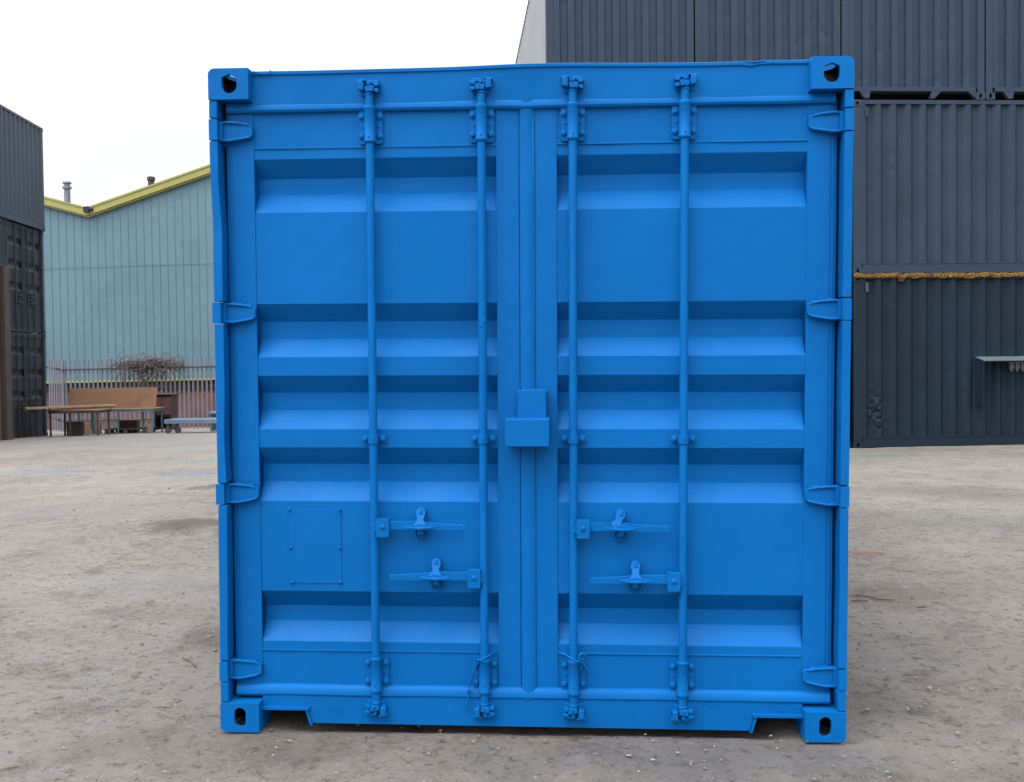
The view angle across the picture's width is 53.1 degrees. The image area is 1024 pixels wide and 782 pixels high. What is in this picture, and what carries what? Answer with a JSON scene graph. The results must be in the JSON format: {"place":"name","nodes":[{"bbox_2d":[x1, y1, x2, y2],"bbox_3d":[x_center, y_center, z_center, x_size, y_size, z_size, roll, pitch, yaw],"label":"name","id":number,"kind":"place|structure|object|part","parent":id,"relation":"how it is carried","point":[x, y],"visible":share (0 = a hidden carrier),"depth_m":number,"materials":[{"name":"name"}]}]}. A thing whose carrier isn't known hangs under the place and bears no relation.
{"place":"outdoors","nodes":[
{"label":"outdoors","id":0,"kind":"place"},
{"bbox_2d":[208,411,216,430],"bbox_3d":[-7.965,0.882,30.432,1.950,0.560,0.600,-1,2,0],"label":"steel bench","id":1,"kind":"object","parent":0,"point":[213,426],"visible":0.31,"depth_m":30.22,"materials":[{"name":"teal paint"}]},
{"bbox_2d":[0,0,527,205],"label":"sky","id":2,"kind":"structure","parent":0,"point":[117,90],"materials":[{"name":"white"}]},
{"bbox_2d":[0,427,1023,781],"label":"ground","id":3,"kind":"structure","parent":0,"point":[908,543],"depth_m":5.06,"materials":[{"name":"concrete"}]},
{"bbox_2d":[0,266,12,439],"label":"timber post","id":4,"kind":"object","parent":3,"relation":"on","point":[6,381],"visible":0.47,"depth_m":25.90,"materials":[{"name":"brown wood"}]},
{"bbox_2d":[11,332,47,438],"bbox_3d":[-16.111,-0.088,27.573,6.058,2.896,2.438,-1,2,-3],"label":"shipping container","id":5,"kind":"object","parent":3,"relation":"on","point":[28,359],"visible":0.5,"depth_m":27.89,"materials":[{"name":"black metal"}]},
{"bbox_2d":[11,334,27,437],"bbox_3d":[-13.118,-0.125,27.134,0.129,2.766,1.215,-1,2,-3],"label":"door","id":6,"kind":"structure","parent":5,"relation":"in","point":[18,345],"depth_m":27.28,"materials":[{"name":"grey paint"}]},
{"bbox_2d":[4,219,45,333],"bbox_3d":[-16.144,-2.987,27.496,6.058,2.896,2.438,-1,2,-3],"label":"shipping container","id":7,"kind":"object","parent":5,"relation":"on","point":[24,254],"visible":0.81,"depth_m":27.77,"materials":[{"name":"black metal"}]},
{"bbox_2d":[5,224,24,328],"bbox_3d":[-13.151,-3.025,27.056,0.129,2.766,1.215,-1,2,-3],"label":"door","id":8,"kind":"structure","parent":7,"relation":"in","point":[14,235],"depth_m":27.16,"materials":[{"name":"grey paint"}]},
{"bbox_2d":[0,104,44,231],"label":"shipping container","id":9,"kind":"object","parent":7,"relation":"on","point":[21,176],"visible":0.99,"depth_m":27.33,"materials":[{"name":"metal"}]},
{"bbox_2d":[23,228,42,329],"bbox_3d":[-13.218,-3.056,28.272,0.130,2.766,1.215,-1,2,-3],"label":"door","id":10,"kind":"structure","parent":7,"relation":"in","point":[31,249],"depth_m":28.22,"materials":[{"name":"grey paint"}]},
{"bbox_2d":[26,335,44,435],"bbox_3d":[-13.185,-0.157,28.349,0.130,2.766,1.215,-1,2,-3],"label":"door","id":11,"kind":"structure","parent":5,"relation":"in","point":[34,371],"depth_m":28.30,"materials":[{"name":"grey paint"}]},
{"bbox_2d":[66,421,84,435],"bbox_3d":[-12.139,1.040,28.484,0.400,0.377,0.400,-1,2,-13],"label":"crate","id":12,"kind":"object","parent":3,"relation":"on","point":[78,427],"visible":0.79,"depth_m":28.31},
{"bbox_2d":[47,408,111,436],"bbox_3d":[-11.901,0.881,28.230,1.420,0.759,0.900,-1,2,0],"label":"work table","id":13,"kind":"object","parent":3,"relation":"on","point":[96,411],"visible":0.93,"depth_m":27.83,"materials":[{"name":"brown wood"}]},
{"bbox_2d":[23,404,116,409],"bbox_3d":[-12.075,0.456,28.038,2.413,0.100,0.256,-2,2,-42],"label":"timber plank","id":14,"kind":"object","parent":13,"relation":"on","point":[78,407],"visible":1,"depth_m":27.99,"materials":[{"name":"brown wood"}]},
{"bbox_2d":[84,422,90,433],"bbox_3d":[-12.239,1.071,29.535,0.160,0.337,0.160,-1,2,-16],"label":"timber block","id":15,"kind":"object","parent":3,"relation":"on","point":[87,425],"depth_m":29.46,"materials":[{"name":"brown wood"}]},
{"bbox_2d":[95,423,101,433],"bbox_3d":[-11.969,1.076,29.636,0.140,0.317,0.140,-1,2,1],"label":"timber block","id":16,"kind":"object","parent":3,"relation":"on","point":[100,428],"depth_m":29.57,"materials":[{"name":"brown wood"}]},
{"bbox_2d":[78,407,164,433],"bbox_3d":[-11.436,0.886,30.006,2.210,0.777,1.050,-1,2,0],"label":"work table","id":17,"kind":"object","parent":3,"relation":"on","point":[145,409],"visible":0.61,"depth_m":29.52,"materials":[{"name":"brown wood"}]},
{"bbox_2d":[69,387,156,407],"bbox_3d":[-11.659,0.202,29.913,2.550,0.586,0.139,-1,2,0],"label":"plywood sheet","id":18,"kind":"object","parent":17,"relation":"on","point":[139,397],"visible":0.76,"depth_m":29.91,"materials":[{"name":"brown wood"}]},
{"bbox_2d":[32,164,222,429],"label":"warehouse","id":19,"kind":"structure","parent":3,"relation":"on","point":[130,274],"depth_m":39.91,"materials":[{"name":"teal metal"}]},
{"bbox_2d":[119,419,139,431],"bbox_3d":[-11.439,1.046,30.635,0.500,0.377,0.500,-1,2,-9],"label":"crate","id":20,"kind":"object","parent":3,"relation":"on","point":[125,423],"visible":0.67,"depth_m":30.40,"materials":[{"name":"brown wood"}]},
{"bbox_2d":[104,427,155,433],"bbox_3d":[-11.197,1.160,30.038,1.180,0.145,1.000,-1,2,-3],"label":"pallet","id":21,"kind":"object","parent":3,"relation":"on","point":[131,429],"visible":0.75,"depth_m":29.87,"materials":[{"name":"brown wood"}]},
{"bbox_2d":[46,357,215,431],"bbox_3d":[-8.900,0.016,36.121,15.700,2.685,1.480,-1,2,0],"label":"palisade fence","id":22,"kind":"object","parent":3,"relation":"on","point":[60,369],"visible":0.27,"depth_m":35.45,"materials":[{"name":"metal"}]},
{"bbox_2d":[99,350,198,387],"bbox_3d":[-12.486,-0.515,35.401,3.568,1.788,1.458,-1,2,0],"label":"creeper","id":23,"kind":"object","parent":22,"relation":"attached to","point":[142,364],"visible":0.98,"depth_m":35.30,"materials":[{"name":"brown plant"}]},
{"bbox_2d":[147,424,151,432],"bbox_3d":[-10.538,1.078,29.786,0.120,0.257,0.120,-1,2,-14],"label":"timber block","id":24,"kind":"object","parent":3,"relation":"on","point":[149,428],"depth_m":29.73,"materials":[{"name":"beige wood"}]},
{"bbox_2d":[154,393,179,429],"bbox_3d":[-10.444,0.622,30.924,0.660,1.090,0.600,-1,2,0],"label":"cabinet","id":25,"kind":"object","parent":3,"relation":"on","point":[168,402],"visible":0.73,"depth_m":30.68,"materials":[{"name":"brown wood"}]},
{"bbox_3d":[-10.445,0.449,30.663,0.450,0.550,0.010,-1,2,0],"label":"door panel","id":26,"kind":"part","parent":25,"relation":"part of","materials":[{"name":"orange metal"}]},
{"bbox_2d":[182,657,195,666],"bbox_3d":[-1.549,1.302,4.930,0.022,0.015,0.160,-2,2,-40],"label":"twig","id":27,"kind":"object","parent":3,"relation":"on","point":[191,660],"visible":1,"depth_m":4.94,"materials":[{"name":"grey wood"}]},
{"bbox_2d":[164,418,216,432],"bbox_3d":[-8.499,0.967,28.934,2.360,0.388,0.880,-1,2,0],"label":"trolley","id":28,"kind":"object","parent":3,"relation":"on","point":[177,422],"visible":0.5,"depth_m":28.49,"materials":[{"name":"grey metal"}]},
{"bbox_2d":[108,486,932,709],"bbox_3d":[-1.632,1.200,7.334,2.973,0.174,8.921,-2,2,-37],"label":"rubble","id":29,"kind":"object","parent":3,"relation":"on","point":[887,676],"visible":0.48,"depth_m":4.93,"materials":[{"name":"stone"}]},
{"bbox_2d":[208,56,854,742],"bbox_3d":[0.225,-0.102,6.912,2.441,2.597,6.118,0,3,3],"label":"shipping container","id":30,"kind":"object","parent":3,"relation":"on","point":[526,372],"visible":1,"depth_m":3.99,"materials":[{"name":"blue metal"}]},
{"bbox_2d":[209,83,528,713],"bbox_3d":[-0.549,0.045,4.016,1.222,2.432,0.140,0,3,3],"label":"door","id":31,"kind":"structure","parent":30,"relation":"in","point":[372,312],"depth_m":4.03,"materials":[{"name":"blue paint"}]},
{"bbox_2d":[465,652,495,709],"bbox_3d":[-0.122,1.143,4.014,0.125,0.227,0.049,-1,2,-4],"label":"wire tie","id":32,"kind":"object","parent":30,"relation":"hanging from","point":[474,667],"visible":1,"depth_m":4.02,"materials":[{"name":"blue paint"}]},
{"bbox_2d":[558,652,590,673],"bbox_3d":[0.242,1.061,3.993,0.129,0.096,0.046,0,2,11],"label":"wire tie","id":33,"kind":"object","parent":30,"relation":"attached to","point":[583,654],"visible":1,"depth_m":3.98,"materials":[{"name":"blue paint"}]},
{"bbox_2d":[505,79,853,716],"bbox_3d":[0.628,0.044,3.925,1.301,2.432,0.191,0,3,3],"label":"door","id":34,"kind":"structure","parent":30,"relation":"in","point":[672,428],"depth_m":3.96,"materials":[{"name":"blue paint"}]},
{"bbox_2d":[855,595,892,600],"bbox_3d":[2.143,1.225,6.067,0.226,0.015,0.020,0,2,37],"label":"twig","id":35,"kind":"object","parent":3,"relation":"on","point":[874,597],"visible":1,"depth_m":6.06,"materials":[{"name":"grey wood"}]},
{"bbox_2d":[850,275,1023,447],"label":"shipping container","id":36,"kind":"object","parent":3,"relation":"on","point":[937,361],"visible":0.91,"depth_m":17.18,"materials":[{"name":"metal"}]},
{"bbox_2d":[852,100,1023,274],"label":"shipping container","id":37,"kind":"object","parent":36,"relation":"on","point":[938,186],"visible":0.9,"depth_m":17.11,"materials":[{"name":"metal"}]},
{"bbox_2d":[840,0,984,99],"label":"shipping container","id":38,"kind":"object","parent":37,"relation":"on","point":[915,49],"visible":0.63,"depth_m":17.03,"materials":[{"name":"metal"}]},
{"bbox_2d":[984,0,1023,99],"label":"shipping container","id":39,"kind":"object","parent":37,"relation":"on","point":[1004,55],"visible":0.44,"depth_m":17.10,"materials":[{"name":"metal"}]},
{"bbox_2d":[854,272,1023,281],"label":"moss","id":40,"kind":"object","parent":36,"relation":"attached to","point":[939,275],"visible":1,"depth_m":17.09,"materials":[{"name":"plant"}]},
{"bbox_3d":[2.517,-3.373,18.030,6.058,2.896,2.438,-1,2,-3],"label":"shipping container","id":41,"kind":"object","parent":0,"visible":0},
{"bbox_2d":[515,0,693,63],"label":"shipping container","id":42,"kind":"object","parent":41,"relation":"on","point":[607,31],"visible":0.48,"depth_m":16.75,"materials":[{"name":"metal"}]},
{"bbox_2d":[693,0,839,66],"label":"shipping container","id":43,"kind":"object","parent":41,"relation":"on","point":[739,30],"visible":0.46,"depth_m":16.88,"materials":[{"name":"metal"}]},
{"bbox_3d":[-15.970,-0.023,25.110,6.058,2.896,2.438,-1,2,-3],"label":"shipping container","id":44,"kind":"object","parent":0,"visible":0},
{"bbox_2d":[0,218,4,265],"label":"shipping container","id":45,"kind":"object","parent":44,"relation":"on","point":[2,244],"visible":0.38,"depth_m":26.27,"materials":[{"name":"grey metal"}]}
]}

